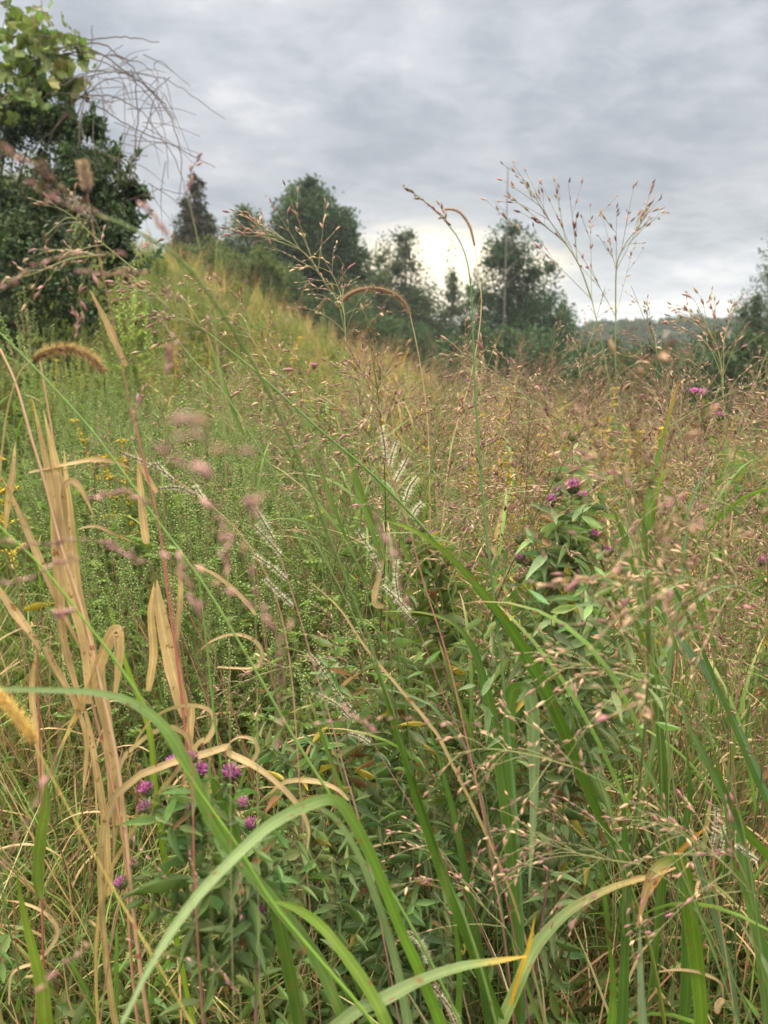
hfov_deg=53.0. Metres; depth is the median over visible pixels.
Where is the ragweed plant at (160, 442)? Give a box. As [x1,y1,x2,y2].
[90,361,193,582]
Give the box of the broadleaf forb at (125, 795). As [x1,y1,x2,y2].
[110,778,143,827]
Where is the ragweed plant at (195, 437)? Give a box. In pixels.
[163,382,238,537]
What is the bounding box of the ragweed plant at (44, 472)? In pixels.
[22,414,100,551]
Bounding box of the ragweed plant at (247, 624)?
[180,499,304,728]
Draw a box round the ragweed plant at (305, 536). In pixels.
[266,487,361,596]
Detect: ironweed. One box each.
[113,750,320,1023]
[208,771,367,1023]
[387,524,525,955]
[457,431,682,1009]
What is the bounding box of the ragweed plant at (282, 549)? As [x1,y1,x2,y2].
[229,502,310,645]
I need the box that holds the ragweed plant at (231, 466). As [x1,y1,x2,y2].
[213,431,282,513]
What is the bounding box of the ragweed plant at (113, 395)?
[84,360,147,447]
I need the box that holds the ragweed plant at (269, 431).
[223,388,305,522]
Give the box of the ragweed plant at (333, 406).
[295,362,358,462]
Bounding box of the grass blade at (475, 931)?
[422,704,493,1023]
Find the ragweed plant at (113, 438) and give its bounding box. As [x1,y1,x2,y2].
[78,366,166,551]
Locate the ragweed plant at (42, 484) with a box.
[17,425,107,592]
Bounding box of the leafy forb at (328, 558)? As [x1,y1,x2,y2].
[287,535,378,628]
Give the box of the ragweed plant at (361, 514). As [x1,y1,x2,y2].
[281,418,429,629]
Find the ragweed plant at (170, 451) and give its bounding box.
[127,388,201,532]
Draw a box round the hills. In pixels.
[577,328,731,354]
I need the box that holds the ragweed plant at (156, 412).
[116,363,207,524]
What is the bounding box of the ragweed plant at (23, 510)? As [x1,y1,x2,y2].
[0,471,52,619]
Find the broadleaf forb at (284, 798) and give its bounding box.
[251,780,315,832]
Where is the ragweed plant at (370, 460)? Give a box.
[338,392,412,533]
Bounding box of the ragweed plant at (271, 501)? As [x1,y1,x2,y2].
[220,430,307,569]
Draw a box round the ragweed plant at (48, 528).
[12,413,125,643]
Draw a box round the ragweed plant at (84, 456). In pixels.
[61,421,105,510]
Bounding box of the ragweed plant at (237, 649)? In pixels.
[205,561,307,781]
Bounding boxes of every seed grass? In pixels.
[0,185,214,1023]
[0,240,105,1023]
[0,489,195,1021]
[0,723,89,1023]
[28,182,449,1021]
[70,273,261,1023]
[123,826,242,1021]
[127,229,767,597]
[155,413,303,1023]
[160,497,333,1021]
[178,269,436,955]
[187,153,234,1023]
[200,654,402,1021]
[220,180,426,965]
[228,347,647,1023]
[287,241,435,926]
[296,336,452,838]
[314,703,638,1020]
[375,514,450,1023]
[381,816,547,1023]
[399,519,498,1002]
[409,330,735,1023]
[417,475,666,967]
[422,690,738,1023]
[469,790,753,1023]
[480,160,678,1023]
[513,585,765,1023]
[548,439,767,574]
[573,178,669,1007]
[595,359,767,1023]
[600,523,767,706]
[601,787,767,989]
[647,285,764,1019]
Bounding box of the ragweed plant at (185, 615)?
[108,502,241,802]
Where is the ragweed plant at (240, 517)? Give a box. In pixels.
[196,447,286,600]
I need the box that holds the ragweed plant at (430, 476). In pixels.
[365,418,453,537]
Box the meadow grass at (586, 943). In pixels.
[0,177,767,1023]
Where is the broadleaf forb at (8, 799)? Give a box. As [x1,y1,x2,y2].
[0,784,34,854]
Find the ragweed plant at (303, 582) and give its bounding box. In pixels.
[249,472,374,679]
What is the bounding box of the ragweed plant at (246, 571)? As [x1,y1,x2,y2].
[164,433,299,707]
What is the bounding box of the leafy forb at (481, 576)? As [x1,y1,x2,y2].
[429,559,537,676]
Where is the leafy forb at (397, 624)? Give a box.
[374,579,417,684]
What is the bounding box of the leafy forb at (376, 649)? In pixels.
[367,628,391,684]
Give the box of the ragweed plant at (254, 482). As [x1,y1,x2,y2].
[216,436,284,543]
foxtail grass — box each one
[0,340,108,1023]
[0,683,192,1023]
[75,158,203,1023]
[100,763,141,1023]
[336,284,431,711]
[424,206,481,699]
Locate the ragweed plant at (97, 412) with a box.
[67,373,132,506]
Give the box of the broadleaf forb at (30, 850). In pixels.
[7,819,60,879]
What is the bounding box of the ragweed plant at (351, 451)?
[313,384,403,542]
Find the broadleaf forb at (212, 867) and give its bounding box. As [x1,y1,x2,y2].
[205,809,244,884]
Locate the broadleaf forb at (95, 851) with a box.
[83,835,121,881]
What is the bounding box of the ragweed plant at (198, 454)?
[174,426,226,522]
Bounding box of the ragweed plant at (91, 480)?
[58,392,152,619]
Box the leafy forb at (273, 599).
[225,563,306,666]
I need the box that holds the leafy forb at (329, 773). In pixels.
[264,700,377,820]
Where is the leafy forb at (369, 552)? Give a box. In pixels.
[347,510,413,619]
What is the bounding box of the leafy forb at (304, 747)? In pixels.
[253,702,344,811]
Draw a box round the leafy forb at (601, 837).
[529,572,660,1023]
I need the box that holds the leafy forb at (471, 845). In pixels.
[349,775,473,911]
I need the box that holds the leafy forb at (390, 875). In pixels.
[333,675,415,973]
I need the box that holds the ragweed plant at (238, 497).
[161,400,320,704]
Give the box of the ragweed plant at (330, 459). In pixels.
[288,427,351,518]
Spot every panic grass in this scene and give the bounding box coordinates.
[0,312,44,541]
[13,489,126,723]
[20,416,114,772]
[83,387,163,591]
[94,405,189,636]
[105,377,193,670]
[136,403,374,648]
[142,323,362,678]
[167,462,247,633]
[176,450,321,669]
[180,366,248,543]
[202,323,276,567]
[208,393,333,632]
[220,386,423,719]
[223,332,415,694]
[230,371,417,622]
[232,400,311,504]
[237,299,413,780]
[245,373,313,529]
[245,506,380,696]
[247,414,403,728]
[253,387,311,506]
[258,480,328,649]
[263,303,490,842]
[267,372,417,636]
[284,297,496,847]
[291,504,506,908]
[297,580,462,937]
[297,649,435,796]
[299,560,561,933]
[306,330,589,850]
[314,460,348,546]
[317,352,442,613]
[327,463,381,548]
[328,487,400,593]
[329,387,352,478]
[330,353,662,910]
[331,463,409,705]
[340,362,397,511]
[351,466,411,667]
[354,406,442,561]
[354,480,457,661]
[358,376,486,693]
[364,444,476,558]
[372,407,420,482]
[372,462,482,696]
[379,540,467,696]
[380,399,415,560]
[382,455,412,556]
[383,369,548,643]
[389,464,467,667]
[389,540,481,690]
[392,631,629,927]
[398,367,436,474]
[399,374,540,795]
[400,475,461,652]
[401,378,611,963]
[401,435,439,519]
[404,372,485,609]
[406,393,471,520]
[409,376,495,526]
[410,487,477,675]
[412,377,486,542]
[417,307,574,652]
[417,503,523,612]
[418,355,545,648]
[422,382,483,523]
[430,400,515,463]
[430,410,510,619]
[437,475,497,646]
[439,472,540,668]
[442,431,527,619]
[444,513,551,782]
[446,385,501,469]
[446,524,512,727]
[447,493,487,587]
[450,337,767,1023]
[451,420,599,840]
[452,404,604,709]
[452,445,485,505]
[454,288,612,650]
[454,401,528,567]
[454,402,492,540]
[456,441,538,631]
[458,335,602,529]
[458,401,544,659]
[461,480,596,702]
[465,367,524,548]
[466,418,546,529]
[468,392,523,562]
[468,416,534,550]
[469,494,530,619]
[470,383,593,869]
[473,410,746,977]
[475,392,538,478]
[477,448,558,605]
[480,502,536,613]
[482,362,715,772]
[482,391,553,548]
[484,414,549,633]
[487,346,544,577]
[493,397,570,587]
[495,394,616,587]
[499,329,583,492]
[502,416,565,619]
[519,369,766,834]
[519,371,654,597]
[522,464,616,744]
[524,431,627,547]
[526,425,554,592]
[526,427,681,570]
[528,354,614,614]
[532,402,576,561]
[536,380,620,575]
[538,364,627,532]
[538,421,621,579]
[551,353,623,567]
[559,378,731,790]
[570,419,762,949]
[573,510,767,977]
[574,408,614,619]
[577,359,623,492]
[578,399,657,512]
[582,643,757,923]
[590,467,647,664]
[591,437,700,636]
[594,345,767,1017]
[595,406,645,580]
[596,532,636,762]
[597,500,626,565]
[600,474,674,626]
[603,519,645,745]
[606,407,646,528]
[606,471,721,769]
[607,437,667,571]
[609,536,730,770]
[610,378,719,655]
[610,471,714,904]
[610,501,767,766]
[610,529,767,843]
[612,335,735,934]
[612,424,737,799]
[612,449,681,601]
[612,482,736,675]
[612,539,636,686]
[613,607,767,977]
[614,286,767,977]
[614,393,700,555]
[614,412,686,559]
[615,427,702,611]
[615,487,767,846]
[617,541,675,779]
[619,329,759,828]
[622,534,709,699]
[625,439,767,773]
[629,406,690,605]
[633,399,716,545]
[636,412,672,493]
[639,493,735,678]
[641,371,767,836]
[641,475,767,737]
[650,484,766,908]
[654,390,734,635]
[655,542,760,943]
[660,418,696,562]
[661,401,746,764]
[667,346,767,811]
[672,543,767,795]
[673,524,763,862]
[674,603,764,807]
[676,339,767,595]
[676,499,767,1022]
[679,367,765,601]
[684,434,767,664]
[685,362,767,596]
[685,477,767,775]
[685,522,767,872]
[688,522,758,721]
[690,410,765,529]
[693,485,767,696]
[703,354,767,790]
[709,365,764,558]
[710,513,767,660]
[723,516,762,702]
[726,607,764,993]
[731,437,767,595]
[736,428,767,591]
[738,534,767,901]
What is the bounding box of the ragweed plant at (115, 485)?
[77,433,156,570]
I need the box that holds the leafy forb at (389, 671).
[359,642,424,710]
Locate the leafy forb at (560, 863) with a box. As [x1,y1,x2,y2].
[522,617,633,1023]
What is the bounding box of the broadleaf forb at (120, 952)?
[88,930,135,981]
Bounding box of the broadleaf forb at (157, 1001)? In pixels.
[151,921,220,1023]
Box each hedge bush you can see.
[326,297,394,343]
[355,310,429,364]
[379,319,484,395]
[424,330,490,384]
[439,321,516,405]
[451,322,553,411]
[489,321,592,411]
[537,330,637,437]
[550,335,623,375]
[563,341,663,438]
[598,335,710,443]
[625,339,729,450]
[627,320,766,455]
[647,322,767,462]
[685,352,767,462]
[709,361,767,437]
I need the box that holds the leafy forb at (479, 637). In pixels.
[421,593,488,723]
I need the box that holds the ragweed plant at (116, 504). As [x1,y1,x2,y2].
[35,415,155,606]
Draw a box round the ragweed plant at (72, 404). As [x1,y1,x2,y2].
[42,376,96,447]
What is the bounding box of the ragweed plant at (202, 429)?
[163,365,247,504]
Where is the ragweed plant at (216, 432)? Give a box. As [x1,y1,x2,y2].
[182,391,247,486]
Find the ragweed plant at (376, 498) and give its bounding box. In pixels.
[321,454,413,562]
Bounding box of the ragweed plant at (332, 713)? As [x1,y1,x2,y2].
[266,580,411,824]
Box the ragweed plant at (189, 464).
[165,428,207,519]
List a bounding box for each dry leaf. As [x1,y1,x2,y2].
[1,899,59,1004]
[94,703,216,1023]
[97,743,309,1023]
[109,725,265,1023]
[196,633,263,668]
[230,736,259,768]
[264,777,348,799]
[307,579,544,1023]
[371,557,384,607]
[410,544,489,620]
[448,477,500,562]
[491,500,510,601]
[659,968,723,994]
[714,997,724,1013]
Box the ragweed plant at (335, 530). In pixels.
[294,470,373,589]
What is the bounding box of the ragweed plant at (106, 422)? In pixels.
[67,373,146,477]
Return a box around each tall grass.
[0,141,503,1023]
[0,332,461,1023]
[0,526,374,1023]
[105,268,665,1023]
[198,579,264,1023]
[403,183,539,1023]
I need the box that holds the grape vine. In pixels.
[0,0,96,301]
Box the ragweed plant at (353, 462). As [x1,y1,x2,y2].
[312,405,386,524]
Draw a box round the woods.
[443,313,767,356]
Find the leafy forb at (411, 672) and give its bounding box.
[323,654,480,796]
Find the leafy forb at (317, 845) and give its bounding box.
[241,752,391,918]
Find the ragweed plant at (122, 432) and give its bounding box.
[89,379,173,486]
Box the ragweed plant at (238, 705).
[161,612,289,796]
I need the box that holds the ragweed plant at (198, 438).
[148,364,248,552]
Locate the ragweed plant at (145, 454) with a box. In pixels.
[99,380,227,637]
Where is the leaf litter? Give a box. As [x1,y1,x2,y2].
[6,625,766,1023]
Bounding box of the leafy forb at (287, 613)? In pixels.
[238,579,349,709]
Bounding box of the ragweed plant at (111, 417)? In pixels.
[94,412,154,487]
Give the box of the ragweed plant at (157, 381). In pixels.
[136,358,209,493]
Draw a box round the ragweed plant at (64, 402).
[40,342,126,508]
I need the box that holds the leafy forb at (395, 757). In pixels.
[348,709,439,868]
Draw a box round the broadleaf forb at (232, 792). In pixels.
[231,777,279,814]
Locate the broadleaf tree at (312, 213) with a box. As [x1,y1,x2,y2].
[264,171,379,338]
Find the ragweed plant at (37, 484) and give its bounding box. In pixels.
[0,416,89,581]
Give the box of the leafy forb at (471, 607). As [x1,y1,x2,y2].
[444,563,483,628]
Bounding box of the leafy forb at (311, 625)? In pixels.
[258,594,318,677]
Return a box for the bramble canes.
[0,25,224,234]
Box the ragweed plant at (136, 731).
[59,513,223,825]
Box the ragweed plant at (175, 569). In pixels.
[134,482,242,679]
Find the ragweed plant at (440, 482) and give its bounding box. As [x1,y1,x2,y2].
[396,411,486,547]
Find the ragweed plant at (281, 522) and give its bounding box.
[240,472,309,590]
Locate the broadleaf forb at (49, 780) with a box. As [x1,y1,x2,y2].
[29,764,70,830]
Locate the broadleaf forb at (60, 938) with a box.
[45,923,85,989]
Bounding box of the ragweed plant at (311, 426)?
[263,377,359,552]
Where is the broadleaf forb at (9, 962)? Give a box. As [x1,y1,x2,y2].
[0,927,54,1023]
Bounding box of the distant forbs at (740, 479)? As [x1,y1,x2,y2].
[0,175,767,609]
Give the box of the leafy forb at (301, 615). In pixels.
[260,613,326,722]
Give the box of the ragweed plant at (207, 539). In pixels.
[185,425,292,699]
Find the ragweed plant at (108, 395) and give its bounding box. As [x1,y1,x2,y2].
[83,362,141,447]
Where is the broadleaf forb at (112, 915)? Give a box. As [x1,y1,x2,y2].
[107,884,131,944]
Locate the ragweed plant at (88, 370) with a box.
[67,364,144,524]
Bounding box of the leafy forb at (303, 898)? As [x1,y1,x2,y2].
[253,830,317,1009]
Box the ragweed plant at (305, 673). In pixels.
[219,531,372,836]
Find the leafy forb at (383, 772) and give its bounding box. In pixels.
[351,630,457,1019]
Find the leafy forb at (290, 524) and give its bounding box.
[269,494,315,554]
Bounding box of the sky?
[0,0,767,332]
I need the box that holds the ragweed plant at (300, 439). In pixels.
[271,402,330,501]
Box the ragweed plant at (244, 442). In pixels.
[211,399,282,493]
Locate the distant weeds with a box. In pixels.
[0,153,439,494]
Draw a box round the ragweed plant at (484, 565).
[421,462,517,637]
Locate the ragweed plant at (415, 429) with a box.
[372,411,461,566]
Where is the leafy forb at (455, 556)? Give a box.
[440,526,489,625]
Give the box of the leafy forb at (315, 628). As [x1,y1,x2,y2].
[298,610,362,715]
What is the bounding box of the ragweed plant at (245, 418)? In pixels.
[233,387,266,479]
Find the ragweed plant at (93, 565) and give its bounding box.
[13,451,156,774]
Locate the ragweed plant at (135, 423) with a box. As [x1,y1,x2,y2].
[97,374,180,482]
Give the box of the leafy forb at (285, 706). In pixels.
[267,646,338,849]
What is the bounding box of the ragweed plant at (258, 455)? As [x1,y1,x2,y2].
[221,422,281,509]
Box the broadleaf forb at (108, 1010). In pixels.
[99,996,133,1023]
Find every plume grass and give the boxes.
[120,453,320,1023]
[252,505,399,1023]
[307,651,516,1023]
[355,528,529,1023]
[378,424,513,1023]
[407,929,460,1023]
[710,805,758,1023]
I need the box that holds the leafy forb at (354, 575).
[304,549,381,650]
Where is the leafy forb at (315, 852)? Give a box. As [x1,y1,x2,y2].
[242,812,350,933]
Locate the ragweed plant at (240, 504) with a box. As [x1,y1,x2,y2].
[210,455,274,548]
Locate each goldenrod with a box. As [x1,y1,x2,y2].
[0,456,58,760]
[27,399,40,489]
[47,359,63,408]
[68,419,130,652]
[90,454,157,661]
[105,439,161,632]
[257,370,271,421]
[278,336,303,433]
[346,445,371,519]
[378,418,393,521]
[413,411,447,509]
[413,449,453,534]
[449,410,465,498]
[457,458,485,573]
[476,506,513,658]
[477,387,508,529]
[479,441,524,600]
[483,526,522,618]
[484,468,497,584]
[492,452,528,636]
[495,470,532,608]
[514,468,532,568]
[519,434,550,602]
[523,434,564,525]
[526,451,540,508]
[536,413,567,493]
[585,446,625,562]
[586,418,600,483]
[588,387,622,522]
[592,429,624,622]
[594,423,635,564]
[596,430,643,587]
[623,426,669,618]
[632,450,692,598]
[633,430,660,568]
[640,432,669,580]
[667,493,705,677]
[721,417,738,523]
[744,455,767,524]
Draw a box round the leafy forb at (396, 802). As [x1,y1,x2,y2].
[354,741,448,872]
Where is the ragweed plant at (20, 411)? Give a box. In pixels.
[0,342,65,531]
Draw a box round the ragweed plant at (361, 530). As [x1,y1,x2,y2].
[307,471,392,588]
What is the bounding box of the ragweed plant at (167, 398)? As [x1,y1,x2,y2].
[142,359,206,452]
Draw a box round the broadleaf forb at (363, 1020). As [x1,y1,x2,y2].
[322,975,415,1023]
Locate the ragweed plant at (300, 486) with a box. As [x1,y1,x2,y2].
[263,425,335,552]
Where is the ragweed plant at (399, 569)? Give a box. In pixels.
[341,487,478,696]
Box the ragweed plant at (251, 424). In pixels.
[211,381,285,470]
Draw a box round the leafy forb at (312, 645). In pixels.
[286,591,368,734]
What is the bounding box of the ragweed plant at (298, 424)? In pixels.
[275,388,329,480]
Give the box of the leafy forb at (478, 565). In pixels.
[466,543,519,616]
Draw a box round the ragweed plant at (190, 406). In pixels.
[146,374,215,438]
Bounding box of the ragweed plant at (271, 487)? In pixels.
[230,450,299,528]
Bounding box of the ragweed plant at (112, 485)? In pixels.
[72,418,170,591]
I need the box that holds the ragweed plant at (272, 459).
[191,383,311,576]
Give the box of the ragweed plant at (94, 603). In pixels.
[45,508,168,775]
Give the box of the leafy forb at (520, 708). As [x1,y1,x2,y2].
[491,546,608,1012]
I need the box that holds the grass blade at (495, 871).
[413,746,510,1023]
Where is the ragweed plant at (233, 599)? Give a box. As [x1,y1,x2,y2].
[197,498,304,712]
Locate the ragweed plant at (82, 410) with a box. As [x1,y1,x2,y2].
[21,379,105,476]
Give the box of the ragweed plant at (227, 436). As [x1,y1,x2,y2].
[202,395,263,462]
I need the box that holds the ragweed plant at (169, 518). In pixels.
[154,478,200,565]
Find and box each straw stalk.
[0,348,150,1023]
[29,360,139,1023]
[90,290,256,1023]
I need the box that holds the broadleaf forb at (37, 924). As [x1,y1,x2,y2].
[13,917,60,952]
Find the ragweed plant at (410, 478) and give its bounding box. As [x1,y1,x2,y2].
[352,392,468,621]
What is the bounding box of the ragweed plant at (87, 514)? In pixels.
[71,410,166,643]
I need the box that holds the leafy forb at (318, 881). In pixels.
[258,691,353,981]
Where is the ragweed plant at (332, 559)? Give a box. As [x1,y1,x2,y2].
[286,525,379,627]
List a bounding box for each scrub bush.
[166,239,208,277]
[183,232,248,294]
[237,238,295,320]
[272,259,320,331]
[313,271,393,362]
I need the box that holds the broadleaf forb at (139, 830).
[111,803,158,933]
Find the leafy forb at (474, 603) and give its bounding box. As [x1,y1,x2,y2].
[437,571,497,648]
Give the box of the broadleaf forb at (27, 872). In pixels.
[0,856,38,947]
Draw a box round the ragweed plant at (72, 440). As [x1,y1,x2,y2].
[37,367,128,549]
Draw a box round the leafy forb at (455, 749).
[413,668,523,891]
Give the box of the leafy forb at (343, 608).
[280,563,399,693]
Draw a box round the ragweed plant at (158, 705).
[119,576,257,805]
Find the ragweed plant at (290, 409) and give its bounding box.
[259,363,313,467]
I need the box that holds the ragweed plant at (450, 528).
[406,470,488,618]
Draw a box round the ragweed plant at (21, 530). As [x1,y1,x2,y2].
[0,466,49,589]
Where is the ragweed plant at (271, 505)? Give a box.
[217,386,309,561]
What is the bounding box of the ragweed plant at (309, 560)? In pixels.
[259,384,446,777]
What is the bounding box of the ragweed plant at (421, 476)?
[392,424,463,528]
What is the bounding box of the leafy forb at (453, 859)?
[382,640,480,1023]
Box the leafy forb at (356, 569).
[317,532,422,677]
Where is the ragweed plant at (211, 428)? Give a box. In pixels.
[175,401,225,538]
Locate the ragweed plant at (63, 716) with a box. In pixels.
[12,530,178,832]
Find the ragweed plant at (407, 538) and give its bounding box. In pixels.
[358,481,465,630]
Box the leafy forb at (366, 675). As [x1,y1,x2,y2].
[338,647,388,697]
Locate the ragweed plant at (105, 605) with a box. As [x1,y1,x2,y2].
[44,497,168,722]
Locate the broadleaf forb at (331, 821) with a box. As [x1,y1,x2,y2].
[302,769,351,849]
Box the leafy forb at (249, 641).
[201,617,311,740]
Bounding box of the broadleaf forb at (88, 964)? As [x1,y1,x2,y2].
[57,952,136,1023]
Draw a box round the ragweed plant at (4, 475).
[0,427,42,608]
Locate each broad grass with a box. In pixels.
[0,687,350,1023]
[0,732,93,851]
[0,788,191,1023]
[1,757,104,890]
[15,861,53,1023]
[30,785,159,900]
[32,648,49,969]
[68,471,194,1023]
[90,707,314,863]
[120,793,445,1023]
[137,645,228,755]
[142,640,271,856]
[202,677,293,707]
[266,899,392,1023]
[267,750,456,879]
[276,743,436,948]
[306,804,470,1021]
[319,775,503,1023]
[329,867,675,1023]
[351,897,497,991]
[384,611,521,1023]
[438,695,554,778]
[454,802,711,1011]
[529,887,723,1023]
[539,713,653,794]
[568,839,718,963]
[602,675,754,841]
[606,720,742,930]
[607,693,763,850]
[609,789,767,1023]
[632,735,754,892]
[636,825,709,1023]
[637,926,646,1023]
[639,725,761,848]
[647,755,748,839]
[654,782,767,1023]
[661,845,767,999]
[667,781,767,899]
[670,624,766,780]
[693,633,761,761]
[702,659,767,785]
[711,752,767,840]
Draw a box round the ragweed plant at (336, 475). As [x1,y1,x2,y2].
[313,450,360,504]
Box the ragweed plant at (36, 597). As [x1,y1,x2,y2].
[18,448,126,641]
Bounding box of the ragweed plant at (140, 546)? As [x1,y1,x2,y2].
[101,476,182,608]
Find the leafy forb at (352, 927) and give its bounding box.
[247,719,397,1023]
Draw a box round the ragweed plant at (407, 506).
[365,454,445,583]
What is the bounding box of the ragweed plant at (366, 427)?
[334,392,401,478]
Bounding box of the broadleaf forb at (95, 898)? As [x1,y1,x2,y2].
[76,867,122,943]
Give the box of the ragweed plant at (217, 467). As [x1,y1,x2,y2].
[161,399,251,574]
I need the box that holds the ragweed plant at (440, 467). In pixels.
[401,405,471,538]
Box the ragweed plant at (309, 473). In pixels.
[278,412,349,548]
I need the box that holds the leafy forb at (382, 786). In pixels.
[326,731,403,851]
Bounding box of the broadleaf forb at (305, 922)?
[293,861,352,1002]
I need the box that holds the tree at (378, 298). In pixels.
[360,263,416,335]
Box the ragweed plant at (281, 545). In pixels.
[240,482,327,619]
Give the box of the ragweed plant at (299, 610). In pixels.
[263,518,382,731]
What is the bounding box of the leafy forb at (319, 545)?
[307,514,350,576]
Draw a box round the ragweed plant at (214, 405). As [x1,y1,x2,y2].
[181,363,252,445]
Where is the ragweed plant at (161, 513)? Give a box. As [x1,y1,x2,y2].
[121,460,200,573]
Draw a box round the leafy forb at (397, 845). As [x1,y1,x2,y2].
[375,778,417,880]
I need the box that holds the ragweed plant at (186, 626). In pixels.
[96,438,295,757]
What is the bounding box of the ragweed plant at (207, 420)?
[170,374,242,472]
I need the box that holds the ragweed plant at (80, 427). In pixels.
[40,376,125,490]
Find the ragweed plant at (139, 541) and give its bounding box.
[107,374,276,759]
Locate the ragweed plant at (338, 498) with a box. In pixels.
[273,440,369,574]
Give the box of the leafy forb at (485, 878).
[429,615,532,1003]
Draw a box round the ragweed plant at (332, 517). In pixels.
[292,484,348,612]
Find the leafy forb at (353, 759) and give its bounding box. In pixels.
[312,699,415,803]
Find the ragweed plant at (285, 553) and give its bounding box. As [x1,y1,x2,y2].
[210,473,325,696]
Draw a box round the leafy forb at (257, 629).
[236,590,312,677]
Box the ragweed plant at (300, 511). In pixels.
[272,461,332,557]
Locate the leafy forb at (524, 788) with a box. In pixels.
[462,612,557,997]
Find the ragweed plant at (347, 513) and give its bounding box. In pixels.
[316,498,406,645]
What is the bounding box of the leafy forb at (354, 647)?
[293,586,391,719]
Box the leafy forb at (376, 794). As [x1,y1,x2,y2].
[327,731,453,1023]
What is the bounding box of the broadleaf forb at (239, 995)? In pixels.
[207,991,251,1023]
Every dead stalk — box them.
[0,465,100,674]
[0,473,101,728]
[0,542,122,841]
[0,553,56,699]
[0,621,121,981]
[0,666,110,877]
[0,675,138,947]
[0,773,157,1023]
[9,472,238,946]
[18,585,250,815]
[41,581,115,694]
[57,567,224,774]
[75,563,140,828]
[91,475,241,727]
[106,548,347,946]
[107,671,286,1023]
[131,593,331,983]
[155,798,369,1023]
[183,617,256,775]
[196,785,320,1014]
[199,574,312,748]
[203,618,337,779]
[212,549,315,768]
[223,477,261,665]
[229,536,422,755]
[235,444,295,671]
[241,613,452,920]
[252,654,415,815]
[315,539,374,700]
[322,481,349,683]
[335,661,384,845]
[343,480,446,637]
[344,495,422,685]
[348,480,408,653]
[365,529,421,709]
[370,552,432,896]
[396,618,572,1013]
[398,674,525,892]
[479,456,549,628]
[479,466,617,778]
[485,635,551,886]
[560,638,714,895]
[561,623,767,969]
[567,588,637,809]
[577,565,767,1023]
[590,555,690,774]
[601,641,712,926]
[610,518,709,691]
[610,726,755,1023]
[612,636,740,839]
[617,693,767,1023]
[618,553,678,681]
[653,563,766,803]
[657,467,761,695]
[657,523,723,671]
[657,530,763,673]
[657,574,767,903]
[659,697,767,999]
[671,634,767,759]
[677,485,767,764]
[683,654,767,911]
[698,744,767,941]
[719,745,767,998]
[740,432,765,654]
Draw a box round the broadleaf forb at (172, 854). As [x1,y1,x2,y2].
[135,829,185,897]
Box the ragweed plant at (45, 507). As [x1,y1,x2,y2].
[0,407,112,668]
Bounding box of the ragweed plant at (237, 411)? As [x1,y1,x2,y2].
[211,388,272,446]
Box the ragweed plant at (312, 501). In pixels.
[284,437,357,571]
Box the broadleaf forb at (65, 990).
[50,976,93,1018]
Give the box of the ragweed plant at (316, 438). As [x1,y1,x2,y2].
[293,388,356,492]
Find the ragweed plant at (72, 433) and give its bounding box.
[31,362,137,566]
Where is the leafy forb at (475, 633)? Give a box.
[455,632,515,828]
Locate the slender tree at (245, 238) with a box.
[215,202,291,286]
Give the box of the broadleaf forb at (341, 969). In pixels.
[310,934,389,1023]
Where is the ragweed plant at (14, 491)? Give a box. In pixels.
[0,411,61,565]
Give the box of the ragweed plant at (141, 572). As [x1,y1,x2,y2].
[89,463,180,655]
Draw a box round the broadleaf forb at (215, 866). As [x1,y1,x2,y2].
[161,851,245,962]
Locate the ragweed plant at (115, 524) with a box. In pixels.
[45,426,196,686]
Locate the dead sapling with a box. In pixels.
[489,169,520,326]
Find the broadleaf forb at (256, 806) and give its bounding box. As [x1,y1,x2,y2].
[241,804,268,830]
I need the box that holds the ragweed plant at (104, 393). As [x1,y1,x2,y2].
[73,353,138,442]
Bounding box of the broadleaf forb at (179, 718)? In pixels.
[131,698,180,760]
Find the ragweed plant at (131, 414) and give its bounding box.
[95,377,161,451]
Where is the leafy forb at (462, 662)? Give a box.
[438,613,490,718]
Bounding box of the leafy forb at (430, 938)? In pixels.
[360,797,477,1023]
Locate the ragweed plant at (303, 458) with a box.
[277,400,343,540]
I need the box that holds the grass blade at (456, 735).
[366,688,532,976]
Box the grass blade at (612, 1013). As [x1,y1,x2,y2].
[605,930,616,1023]
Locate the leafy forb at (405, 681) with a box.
[347,634,436,788]
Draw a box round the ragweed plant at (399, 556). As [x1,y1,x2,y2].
[357,484,455,677]
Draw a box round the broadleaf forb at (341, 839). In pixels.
[279,820,343,869]
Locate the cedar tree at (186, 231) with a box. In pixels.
[162,170,248,280]
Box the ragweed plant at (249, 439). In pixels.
[230,408,283,485]
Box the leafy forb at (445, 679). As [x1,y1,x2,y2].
[425,647,483,719]
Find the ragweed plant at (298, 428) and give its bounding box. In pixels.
[270,380,321,494]
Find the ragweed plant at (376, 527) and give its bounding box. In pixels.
[323,487,403,594]
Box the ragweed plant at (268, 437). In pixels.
[229,387,303,553]
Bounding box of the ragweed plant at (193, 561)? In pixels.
[150,491,258,738]
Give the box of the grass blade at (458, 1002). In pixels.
[453,916,462,1023]
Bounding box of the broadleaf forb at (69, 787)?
[57,770,82,820]
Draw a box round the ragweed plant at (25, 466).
[0,381,91,610]
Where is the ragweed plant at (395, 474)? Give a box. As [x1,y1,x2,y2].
[327,453,433,653]
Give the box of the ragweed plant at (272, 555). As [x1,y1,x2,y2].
[233,444,350,652]
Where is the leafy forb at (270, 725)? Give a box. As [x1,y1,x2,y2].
[207,684,334,812]
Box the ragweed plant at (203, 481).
[155,401,253,587]
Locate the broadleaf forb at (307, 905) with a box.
[258,870,315,972]
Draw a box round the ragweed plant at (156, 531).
[106,460,196,622]
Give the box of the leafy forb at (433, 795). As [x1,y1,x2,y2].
[399,680,549,865]

